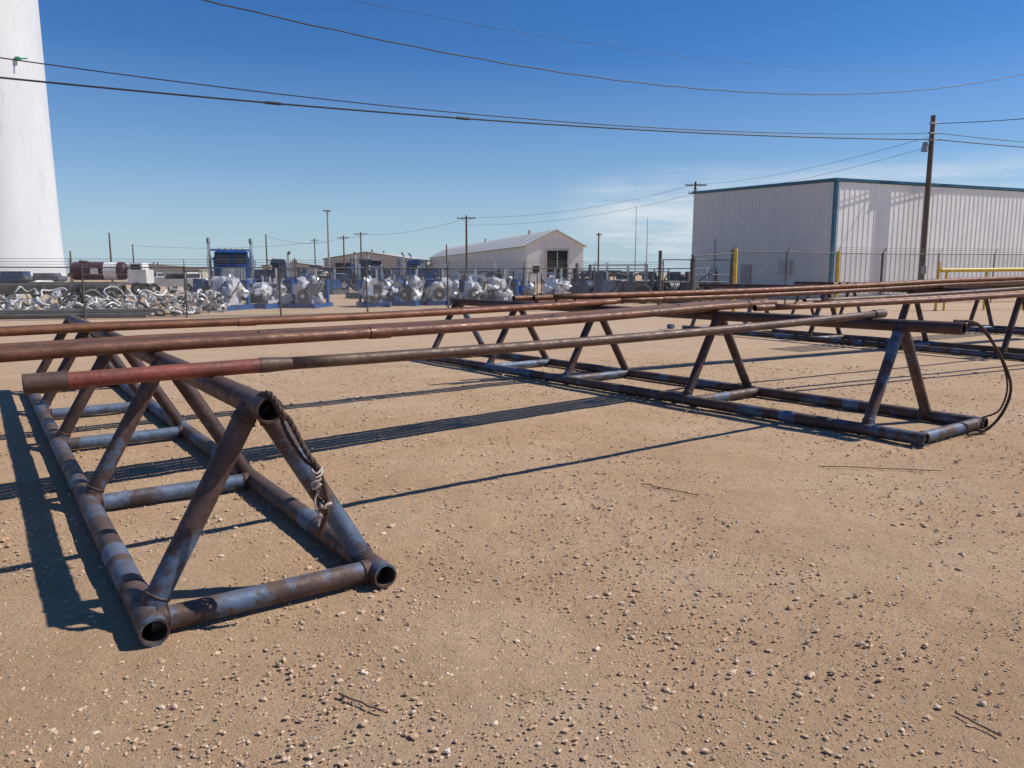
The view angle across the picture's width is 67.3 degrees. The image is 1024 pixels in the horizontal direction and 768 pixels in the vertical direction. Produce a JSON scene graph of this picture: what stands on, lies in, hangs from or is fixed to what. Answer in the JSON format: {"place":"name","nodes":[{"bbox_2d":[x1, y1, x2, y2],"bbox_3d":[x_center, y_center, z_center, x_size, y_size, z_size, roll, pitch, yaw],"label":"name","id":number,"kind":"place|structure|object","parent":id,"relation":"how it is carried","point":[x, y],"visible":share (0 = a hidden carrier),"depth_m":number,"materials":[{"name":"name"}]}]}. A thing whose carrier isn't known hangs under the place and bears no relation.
{"place":"outdoors","nodes":[
{"label":"outdoors","id":0,"kind":"place"},
{"bbox_2d":[0,0,67,294],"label":"water tower","id":1,"kind":"structure","parent":0,"point":[29,221],"depth_m":56.51,"materials":[{"name":"metal"}]},
{"bbox_2d":[128,262,207,277],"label":"storage shed","id":2,"kind":"structure","parent":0,"point":[204,270],"depth_m":226.42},
{"bbox_2d":[471,273,514,282],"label":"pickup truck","id":3,"kind":"object","parent":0,"point":[485,279],"visible":0.16,"depth_m":98.42,"materials":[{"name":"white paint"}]},
{"bbox_2d":[0,274,1023,767],"bbox_3d":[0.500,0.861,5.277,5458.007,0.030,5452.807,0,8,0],"label":"ground","id":4,"kind":"structure","parent":0,"point":[792,512],"depth_m":4.23,"materials":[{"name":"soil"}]},
{"bbox_2d":[1,280,41,297],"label":"pickup truck","id":5,"kind":"object","parent":4,"relation":"on","point":[33,296],"visible":0.14,"depth_m":48.87,"materials":[{"name":"white paint"}]},
{"bbox_2d":[0,283,120,308],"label":"flatbed trailer","id":6,"kind":"object","parent":4,"relation":"on","point":[70,287],"visible":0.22,"depth_m":32.80,"materials":[{"name":"metal"}]},
{"bbox_2d":[0,271,128,299],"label":"flatbed trailer","id":7,"kind":"object","parent":4,"relation":"on","point":[57,279],"visible":0.17,"depth_m":39.13,"materials":[{"name":"metal"}]},
{"bbox_2d":[0,308,159,318],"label":"pipe stack","id":8,"kind":"object","parent":4,"relation":"on","point":[123,311],"visible":0.82,"depth_m":27.49,"materials":[{"name":"metal"}]},
{"bbox_2d":[68,258,153,294],"bbox_3d":[-30.006,-8.040,57.525,5.600,2.693,1.940,-1,8,-8],"label":"tank truck","id":9,"kind":"object","parent":4,"relation":"on","point":[126,275],"visible":0.43,"depth_m":56.96,"materials":[{"name":"white paint"}]},
{"bbox_2d":[108,233,113,281],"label":"utility pole","id":10,"kind":"object","parent":4,"relation":"on","point":[110,250],"visible":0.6,"depth_m":108.31,"materials":[{"name":"brown wood"}]},
{"bbox_2d":[0,286,229,315],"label":"scrap fitting pile","id":11,"kind":"object","parent":4,"relation":"on","point":[110,302],"visible":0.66,"depth_m":29.41,"materials":[{"name":"silver metal"}]},
{"bbox_2d":[149,272,207,293],"bbox_3d":[-26.455,-8.082,61.459,5.455,1.654,2.100,3,9,20],"label":"pickup truck","id":12,"kind":"object","parent":4,"relation":"on","point":[180,277],"visible":0.38,"depth_m":60.66,"materials":[{"name":"white paint"}]},
{"bbox_2d":[184,269,213,300],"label":"pump unit","id":13,"kind":"object","parent":4,"relation":"on","point":[203,292],"visible":0.22,"depth_m":45.11,"materials":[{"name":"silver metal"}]},
{"bbox_2d":[27,314,396,646],"bbox_3d":[-3.612,0.061,7.145,1.224,1.043,8.825,-6,10,-34],"label":"pipe rack","id":14,"kind":"object","parent":4,"relation":"on","point":[156,619],"visible":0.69,"depth_m":4.05,"materials":[{"name":"metal"}]},
{"bbox_2d":[257,390,331,535],"bbox_3d":[-1.017,0.364,3.521,0.418,0.666,0.096,3,9,23],"label":"wire rope sling","id":15,"kind":"object","parent":14,"relation":"hanging from","point":[317,474],"visible":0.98,"depth_m":3.47,"materials":[{"name":"metal"}]},
{"bbox_2d":[0,299,616,336],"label":"steel pipe","id":16,"kind":"object","parent":14,"relation":"on","point":[78,328],"visible":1,"depth_m":8.40,"materials":[{"name":"metal"}]},
{"bbox_2d":[0,298,618,327],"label":"steel pipe","id":17,"kind":"object","parent":14,"relation":"on","point":[617,299],"visible":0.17,"depth_m":8.67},
{"bbox_2d":[2,298,620,326],"bbox_3d":[-2.442,-0.778,8.835,10.286,0.224,0.098,-6,10,-37],"label":"steel pipe","id":18,"kind":"object","parent":14,"relation":"on","point":[311,314],"visible":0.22,"depth_m":8.94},
{"bbox_2d":[0,300,719,344],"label":"steel pipe","id":19,"kind":"object","parent":14,"relation":"on","point":[335,326],"visible":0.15,"depth_m":6.80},
{"bbox_2d":[0,300,738,345],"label":"steel pipe","id":20,"kind":"object","parent":14,"relation":"on","point":[346,326],"visible":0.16,"depth_m":6.81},
{"bbox_2d":[0,300,760,347],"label":"steel pipe","id":21,"kind":"object","parent":14,"relation":"on","point":[354,328],"visible":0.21,"depth_m":6.51,"materials":[{"name":"metal"}]},
{"bbox_2d":[0,299,767,346],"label":"steel pipe","id":22,"kind":"object","parent":14,"relation":"on","point":[351,327],"visible":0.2,"depth_m":6.58,"materials":[{"name":"metal"}]},
{"bbox_2d":[0,300,776,362],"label":"steel pipe","id":23,"kind":"object","parent":14,"relation":"on","point":[15,354],"visible":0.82,"depth_m":6.29,"materials":[{"name":"metal"}]},
{"bbox_2d":[201,268,254,310],"bbox_3d":[-12.548,-4.165,33.756,1.461,1.815,2.310,2,8,12],"label":"wrapped pump engine","id":24,"kind":"object","parent":4,"relation":"on","point":[226,286],"visible":0.67,"depth_m":33.51,"materials":[{"name":"silver metal"}]},
{"bbox_2d":[206,238,255,302],"bbox_3d":[-16.304,-6.596,44.509,2.500,3.546,9.775,-3,9,-22],"label":"winch truck","id":25,"kind":"object","parent":4,"relation":"on","point":[224,257],"visible":0.42,"depth_m":41.91,"materials":[{"name":"blue metal"}]},
{"bbox_2d":[265,234,267,268],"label":"utility pole","id":26,"kind":"object","parent":4,"relation":"on","point":[266,251],"visible":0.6,"depth_m":108.35,"materials":[{"name":"brown wood"}]},
{"bbox_2d":[244,268,294,308],"bbox_3d":[-11.118,-4.444,35.695,1.406,1.815,2.325,3,9,22],"label":"wrapped pump engine","id":27,"kind":"object","parent":4,"relation":"on","point":[271,293],"visible":0.77,"depth_m":35.46,"materials":[{"name":"silver metal"}]},
{"bbox_2d":[261,260,327,276],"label":"storage shed","id":28,"kind":"structure","parent":4,"relation":"on","point":[311,270],"depth_m":176.94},
{"bbox_2d":[282,265,308,302],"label":"pump unit","id":29,"kind":"object","parent":4,"relation":"on","point":[298,270],"visible":0.23,"depth_m":42.33,"materials":[{"name":"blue metal"}]},
{"bbox_2d":[254,251,358,289],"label":"winch truck","id":30,"kind":"object","parent":4,"relation":"on","point":[269,273],"visible":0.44,"depth_m":68.31,"materials":[{"name":"blue metal"}]},
{"bbox_2d":[288,268,332,308],"bbox_3d":[-9.481,-4.521,36.226,1.564,1.815,2.462,0,8,0],"label":"wrapped pump engine","id":31,"kind":"object","parent":4,"relation":"on","point":[304,290],"visible":0.82,"depth_m":35.65,"materials":[{"name":"silver metal"}]},
{"bbox_2d":[310,238,317,264],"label":"utility pole","id":32,"kind":"object","parent":4,"relation":"on","point":[314,240],"visible":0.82,"depth_m":187.14,"materials":[{"name":"brown wood"}]},
{"bbox_2d":[323,210,329,272],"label":"yard light pole","id":33,"kind":"object","parent":4,"relation":"on","point":[327,211],"visible":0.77,"depth_m":98.27,"materials":[{"name":"metal"}]},
{"bbox_2d":[0,258,661,320],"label":"chain link fence","id":34,"kind":"object","parent":4,"relation":"on","point":[81,267],"visible":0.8,"depth_m":28.68,"materials":[{"name":"metal"}]},
{"bbox_2d":[317,268,347,294],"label":"pump unit","id":35,"kind":"object","parent":4,"relation":"on","point":[338,285],"visible":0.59,"depth_m":58.63,"materials":[{"name":"blue metal"}]},
{"bbox_2d":[337,235,348,270],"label":"utility pole","id":36,"kind":"object","parent":4,"relation":"on","point":[343,237],"visible":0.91,"depth_m":147.77,"materials":[{"name":"brown wood"}]},
{"bbox_2d":[307,251,399,289],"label":"winch truck","id":37,"kind":"object","parent":4,"relation":"on","point":[364,263],"visible":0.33,"depth_m":70.35,"materials":[{"name":"blue metal"}]},
{"bbox_2d":[67,271,649,276],"bbox_3d":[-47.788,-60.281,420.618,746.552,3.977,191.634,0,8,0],"label":"distant tree line","id":38,"kind":"object","parent":4,"relation":"on","point":[68,275],"visible":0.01,"depth_m":368.65,"materials":[{"name":"green plant"}]},
{"bbox_2d":[360,232,366,258],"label":"utility pole","id":39,"kind":"object","parent":4,"relation":"on","point":[361,246],"visible":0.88,"depth_m":147.67,"materials":[{"name":"brown wood"}]},
{"bbox_2d":[133,236,359,247],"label":"power line","id":40,"kind":"object","parent":39,"relation":"attached to","point":[264,246],"visible":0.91,"depth_m":143.54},
{"bbox_2d":[346,264,387,298],"bbox_3d":[-9.295,-6.626,49.562,1.488,2.178,3.662,-6,10,-35],"label":"pump unit","id":41,"kind":"object","parent":4,"relation":"on","point":[355,288],"visible":0.33,"depth_m":50.00,"materials":[{"name":"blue metal"}]},
{"bbox_2d":[356,269,389,307],"bbox_3d":[-6.736,-4.664,37.220,1.392,1.815,2.310,-3,9,-20],"label":"wrapped pump engine","id":42,"kind":"object","parent":4,"relation":"on","point":[372,290],"visible":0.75,"depth_m":36.52,"materials":[{"name":"silver metal"}]},
{"bbox_2d":[322,250,429,275],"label":"tan workshop","id":43,"kind":"structure","parent":4,"relation":"on","point":[383,256],"depth_m":191.57,"materials":[{"name":"metal"}]},
{"bbox_2d":[370,264,406,289],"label":"pump unit","id":44,"kind":"object","parent":4,"relation":"on","point":[383,276],"visible":0.2,"depth_m":51.78,"materials":[{"name":"blue metal"}]},
{"bbox_2d":[382,274,402,301],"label":"wrapped pump engine","id":45,"kind":"object","parent":4,"relation":"on","point":[389,297],"visible":0.76,"depth_m":42.00,"materials":[{"name":"silver metal"}]},
{"bbox_2d":[350,252,439,289],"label":"winch truck","id":46,"kind":"object","parent":4,"relation":"on","point":[416,262],"visible":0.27,"depth_m":72.26,"materials":[{"name":"blue metal"}]},
{"bbox_2d":[391,269,427,305],"bbox_3d":[-5.032,-4.877,38.700,1.427,1.815,2.398,1,8,10],"label":"wrapped pump engine","id":47,"kind":"object","parent":4,"relation":"on","point":[420,281],"visible":0.77,"depth_m":37.93,"materials":[{"name":"silver metal"}]},
{"bbox_2d":[397,269,435,298],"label":"pump unit","id":48,"kind":"object","parent":4,"relation":"on","point":[404,286],"visible":0.06,"depth_m":48.55,"materials":[{"name":"blue metal"}]},
{"bbox_2d":[409,264,461,299],"bbox_3d":[-4.628,-6.185,46.594,3.606,2.152,1.465,7,11,41],"label":"pump unit","id":49,"kind":"object","parent":4,"relation":"on","point":[440,275],"visible":0.23,"depth_m":46.05,"materials":[{"name":"blue metal"}]},
{"bbox_2d":[423,269,452,305],"bbox_3d":[-3.803,-4.947,39.187,1.516,1.815,2.310,-1,8,-9],"label":"wrapped pump engine","id":50,"kind":"object","parent":4,"relation":"on","point":[429,290],"visible":0.73,"depth_m":38.77,"materials":[{"name":"silver metal"}]},
{"bbox_2d":[449,274,459,299],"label":"wrapped pump engine","id":51,"kind":"object","parent":4,"relation":"on","point":[451,295],"visible":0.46,"depth_m":43.92,"materials":[{"name":"silver metal"}]},
{"bbox_2d":[436,271,473,279],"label":"pump unit","id":52,"kind":"object","parent":4,"relation":"on","point":[464,275],"visible":0.16,"depth_m":49.79,"materials":[{"name":"blue metal"}]},
{"bbox_2d":[457,215,475,278],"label":"utility pole","id":53,"kind":"object","parent":4,"relation":"on","point":[466,243],"visible":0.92,"depth_m":108.16,"materials":[{"name":"brown wood"}]},
{"bbox_2d":[459,269,484,298],"bbox_3d":[-2.067,-5.021,39.697,1.342,1.815,2.310,-2,8,-11],"label":"wrapped pump engine","id":54,"kind":"object","parent":4,"relation":"on","point":[474,287],"visible":0.77,"depth_m":39.20,"materials":[{"name":"silver metal"}]},
{"bbox_2d":[458,262,513,298],"bbox_3d":[-1.622,-6.543,48.563,3.658,2.299,1.486,0,8,-3],"label":"pump unit","id":55,"kind":"object","parent":4,"relation":"on","point":[497,271],"visible":0.26,"depth_m":48.01,"materials":[{"name":"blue metal"}]},
{"bbox_2d":[483,269,518,300],"bbox_3d":[-0.604,-5.084,40.133,1.333,1.815,2.384,5,10,31],"label":"wrapped pump engine","id":56,"kind":"object","parent":4,"relation":"on","point":[502,290],"visible":0.75,"depth_m":39.60,"materials":[{"name":"silver metal"}]},
{"bbox_2d":[429,229,586,283],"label":"white workshop","id":57,"kind":"structure","parent":4,"relation":"on","point":[554,245],"depth_m":120.62,"materials":[{"name":"metal"}]},
{"bbox_2d":[487,266,539,294],"bbox_3d":[0.041,-6.258,47.594,3.149,2.011,1.279,-5,9,-29],"label":"pump unit","id":58,"kind":"object","parent":4,"relation":"on","point":[507,275],"visible":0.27,"depth_m":47.79,"materials":[{"name":"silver metal"}]},
{"bbox_2d":[519,274,534,301],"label":"wrapped pump engine","id":59,"kind":"object","parent":4,"relation":"on","point":[528,286],"visible":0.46,"depth_m":43.13,"materials":[{"name":"silver metal"}]},
{"bbox_2d":[542,269,571,293],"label":"wrapped pump engine","id":60,"kind":"object","parent":4,"relation":"on","point":[555,285],"visible":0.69,"depth_m":40.19,"materials":[{"name":"silver metal"}]},
{"bbox_2d":[538,269,586,294],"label":"pump unit","id":61,"kind":"object","parent":4,"relation":"on","point":[558,275],"visible":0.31,"depth_m":49.76,"materials":[{"name":"silver metal"}]},
{"bbox_2d":[573,266,597,292],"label":"pump unit","id":62,"kind":"object","parent":4,"relation":"on","point":[580,283],"visible":0.26,"depth_m":44.93,"materials":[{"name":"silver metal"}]},
{"bbox_2d":[576,263,621,292],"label":"pump unit","id":63,"kind":"object","parent":4,"relation":"on","point":[600,283],"visible":0.6,"depth_m":40.78,"materials":[{"name":"silver metal"}]},
{"bbox_2d":[596,233,601,271],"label":"utility pole","id":64,"kind":"object","parent":4,"relation":"on","point":[598,234],"visible":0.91,"depth_m":118.16,"materials":[{"name":"brown wood"}]},
{"bbox_2d":[588,264,647,291],"bbox_3d":[5.877,-5.571,42.641,3.360,2.065,1.365,1,8,10],"label":"pump unit","id":65,"kind":"object","parent":4,"relation":"on","point":[630,286],"visible":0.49,"depth_m":42.16,"materials":[{"name":"silver metal"}]},
{"bbox_2d":[575,263,684,284],"bbox_3d":[7.396,-6.205,46.566,7.000,2.200,2.450,1,8,8],"label":"flatbed trailer","id":66,"kind":"object","parent":4,"relation":"on","point":[624,278],"visible":0.08,"depth_m":45.96,"materials":[{"name":"metal"}]},
{"bbox_2d":[634,206,638,273],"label":"antenna mast","id":67,"kind":"object","parent":4,"relation":"on","point":[635,243],"visible":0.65,"depth_m":108.28,"materials":[{"name":"metal"}]},
{"bbox_2d":[608,263,667,291],"bbox_3d":[7.134,-5.776,43.622,3.360,2.191,1.365,-1,8,-10],"label":"pump unit","id":68,"kind":"object","parent":4,"relation":"on","point":[649,281],"visible":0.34,"depth_m":43.40,"materials":[{"name":"silver metal"}]},
{"bbox_2d":[634,284,669,303],"bbox_3d":[7.408,-4.761,40.729,2.044,1.030,0.622,-3,9,-20],"label":"tyre stack","id":69,"kind":"object","parent":4,"relation":"on","point":[645,287],"visible":0.19,"depth_m":40.48,"materials":[{"name":"rubber"}]},
{"bbox_2d":[338,466,1001,736],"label":"twigs","id":70,"kind":"object","parent":4,"relation":"on","point":[382,710],"visible":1,"depth_m":2.90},
{"bbox_2d":[653,268,709,302],"bbox_3d":[9.127,-5.383,41.658,1.365,1.973,3.360,-5,9,-30],"label":"pump unit","id":71,"kind":"object","parent":4,"relation":"on","point":[685,285],"visible":0.32,"depth_m":41.06,"materials":[{"name":"silver metal"}]},
{"bbox_2d":[657,249,733,304],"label":"fence gate","id":72,"kind":"structure","parent":4,"relation":"on","point":[691,281],"depth_m":34.86,"materials":[{"name":"metal"}]},
{"bbox_2d":[685,182,705,239],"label":"utility pole","id":73,"kind":"object","parent":4,"relation":"on","point":[695,185],"visible":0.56,"depth_m":87.55,"materials":[{"name":"brown wood"}]},
{"bbox_2d":[467,186,687,217],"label":"power line","id":74,"kind":"object","parent":73,"relation":"attached to","point":[571,210],"visible":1,"depth_m":97.36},
{"bbox_2d":[499,194,691,224],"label":"power line","id":75,"kind":"object","parent":73,"relation":"attached to","point":[591,215],"visible":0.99,"depth_m":95.50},
{"bbox_2d":[711,137,926,183],"bbox_3d":[23.280,-18.922,67.340,0.021,1.772,41.575,-1,8,-7],"label":"power line","id":76,"kind":"object","parent":73,"relation":"attached to","point":[829,163],"visible":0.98,"depth_m":58.26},
{"bbox_2d":[784,149,919,182],"bbox_3d":[23.280,-18.094,67.459,0.021,1.447,41.575,-1,8,-7],"label":"power line","id":77,"kind":"object","parent":73,"relation":"attached to","point":[848,168],"visible":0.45,"depth_m":56.23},
{"bbox_2d":[675,267,728,300],"bbox_3d":[10.622,-5.500,42.652,3.360,1.920,1.365,-5,9,-30],"label":"pump unit","id":78,"kind":"object","parent":4,"relation":"on","point":[716,276],"visible":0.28,"depth_m":42.64,"materials":[{"name":"silver metal"}]},
{"bbox_2d":[428,298,988,445],"bbox_3d":[1.397,-0.592,11.355,1.414,1.133,9.850,-6,10,-37],"label":"pipe rack","id":79,"kind":"object","parent":4,"relation":"on","point":[901,330],"visible":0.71,"depth_m":9.32,"materials":[{"name":"metal"}]},
{"bbox_2d":[22,309,887,393],"bbox_3d":[0.805,-0.376,5.988,7.831,0.201,0.100,-6,10,-35],"label":"steel pipe","id":80,"kind":"object","parent":79,"relation":"on","point":[41,382],"visible":1,"depth_m":4.68,"materials":[{"name":"metal"}]},
{"bbox_2d":[574,279,1022,299],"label":"steel pipe","id":81,"kind":"object","parent":79,"relation":"on","point":[741,293],"visible":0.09,"depth_m":13.02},
{"bbox_2d":[512,276,1003,301],"bbox_3d":[7.023,-1.956,14.993,16.063,0.409,0.097,-5,9,-29],"label":"steel pipe","id":82,"kind":"object","parent":81,"relation":"on","point":[516,298],"visible":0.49,"depth_m":11.39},
{"bbox_2d":[953,320,1012,435],"bbox_3d":[4.641,-0.066,7.642,0.708,1.157,0.178,-2,9,-17],"label":"wire rope sling","id":83,"kind":"object","parent":79,"relation":"hanging from","point":[1002,360],"visible":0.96,"depth_m":7.66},
{"bbox_2d":[732,249,737,310],"bbox_3d":[8.750,-4.026,30.235,0.261,2.545,0.261,0,8,0],"label":"yellow bollard","id":84,"kind":"object","parent":4,"relation":"on","point":[735,266],"visible":0.69,"depth_m":30.11,"materials":[{"name":"metal"}]},
{"bbox_2d":[734,245,885,303],"bbox_3d":[14.878,-5.327,38.069,10.682,2.890,0.274,-4,9,-28],"label":"chain link fence","id":85,"kind":"object","parent":4,"relation":"on","point":[880,273],"visible":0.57,"depth_m":37.95,"materials":[{"name":"metal"}]},
{"bbox_2d":[835,251,840,313],"bbox_3d":[12.900,-4.040,30.536,0.209,2.486,0.209,0,8,0],"label":"yellow bollard","id":86,"kind":"object","parent":4,"relation":"on","point":[837,267],"visible":0.7,"depth_m":30.43,"materials":[{"name":"metal"}]},
{"bbox_2d":[667,283,1023,360],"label":"pipe rack","id":87,"kind":"object","parent":4,"relation":"on","point":[925,344],"visible":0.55,"depth_m":16.71,"materials":[{"name":"metal"}]},
{"bbox_2d":[594,279,1023,302],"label":"steel pipe","id":88,"kind":"object","parent":87,"relation":"on","point":[734,296],"visible":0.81,"depth_m":13.85,"materials":[{"name":"metal"}]},
{"bbox_2d":[532,276,1023,300],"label":"steel pipe","id":89,"kind":"object","parent":88,"relation":"on","point":[674,293],"visible":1,"depth_m":13.24,"materials":[{"name":"metal"}]},
{"bbox_2d":[752,292,1023,310],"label":"steel pipe","id":90,"kind":"object","parent":87,"relation":"on","point":[814,305],"visible":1,"depth_m":10.51,"materials":[{"name":"metal"}]},
{"bbox_2d":[794,290,1023,302],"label":"steel pipe","id":91,"kind":"object","parent":87,"relation":"on","point":[915,297],"visible":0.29,"depth_m":11.25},
{"bbox_2d":[802,286,1023,301],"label":"steel pipe","id":92,"kind":"object","parent":87,"relation":"on","point":[926,294],"visible":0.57,"depth_m":12.37,"materials":[{"name":"metal"}]},
{"bbox_2d":[791,281,1023,334],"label":"pipe rack","id":93,"kind":"object","parent":4,"relation":"on","point":[991,327],"visible":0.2,"depth_m":21.68,"materials":[{"name":"metal"}]},
{"bbox_2d":[956,283,1023,286],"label":"steel pipe","id":94,"kind":"object","parent":93,"relation":"on","point":[994,285],"visible":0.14,"depth_m":18.89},
{"bbox_2d":[918,115,938,279],"bbox_3d":[25.465,-10.844,47.559,0.961,11.100,0.503,-1,8,-8],"label":"utility pole","id":95,"kind":"object","parent":4,"relation":"on","point":[929,148],"visible":0.95,"depth_m":47.40,"materials":[{"name":"brown wood"}]},
{"bbox_2d":[0,57,925,133],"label":"power line","id":96,"kind":"object","parent":95,"relation":"attached to","point":[416,108],"visible":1,"depth_m":32.70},
{"bbox_2d":[0,77,928,139],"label":"power line","id":97,"kind":"object","parent":95,"relation":"attached to","point":[280,103],"visible":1,"depth_m":32.83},
{"bbox_2d":[939,133,1020,141],"bbox_3d":[47.481,-17.979,56.666,47.590,2.616,0.040,-4,9,-25],"label":"power line","id":98,"kind":"object","parent":95,"relation":"attached to","point":[979,137],"visible":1,"depth_m":48.37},
{"bbox_2d":[939,139,1023,147],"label":"power line","id":99,"kind":"object","parent":95,"relation":"attached to","point":[981,143],"visible":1,"depth_m":48.52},
{"bbox_2d":[939,118,1023,123],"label":"power line","id":100,"kind":"object","parent":95,"relation":"attached to","point":[981,121],"visible":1,"depth_m":45.81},
{"bbox_2d":[933,262,940,310],"bbox_3d":[18.100,-4.155,32.742,0.209,2.086,0.209,0,8,0],"label":"yellow bollard","id":101,"kind":"object","parent":4,"relation":"on","point":[937,277],"visible":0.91,"depth_m":32.63,"materials":[{"name":"metal"}]},
{"bbox_2d":[881,248,1023,302],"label":"chain link fence","id":102,"kind":"object","parent":4,"relation":"on","point":[939,254],"visible":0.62,"depth_m":41.07,"materials":[{"name":"metal"}]},
{"bbox_2d":[940,268,1023,310],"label":"yellow guard rail","id":103,"kind":"object","parent":4,"relation":"on","point":[947,270],"visible":0.65,"depth_m":33.22,"materials":[{"name":"metal"}]},
{"bbox_2d":[38,0,1023,273],"label":"sky","id":104,"kind":"structure","parent":0,"point":[159,172],"materials":[{"name":"blue"}]},
{"bbox_2d":[203,0,1023,94],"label":"power line","id":105,"kind":"object","parent":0,"point":[557,71],"visible":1,"depth_m":19.40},
{"bbox_2d":[351,0,1016,70],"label":"power line","id":106,"kind":"object","parent":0,"point":[650,52],"visible":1,"depth_m":23.38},
{"bbox_2d":[692,178,1023,298],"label":"metal warehouse","id":107,"kind":"structure","parent":0,"point":[831,216],"depth_m":49.66,"materials":[{"name":"metal"}]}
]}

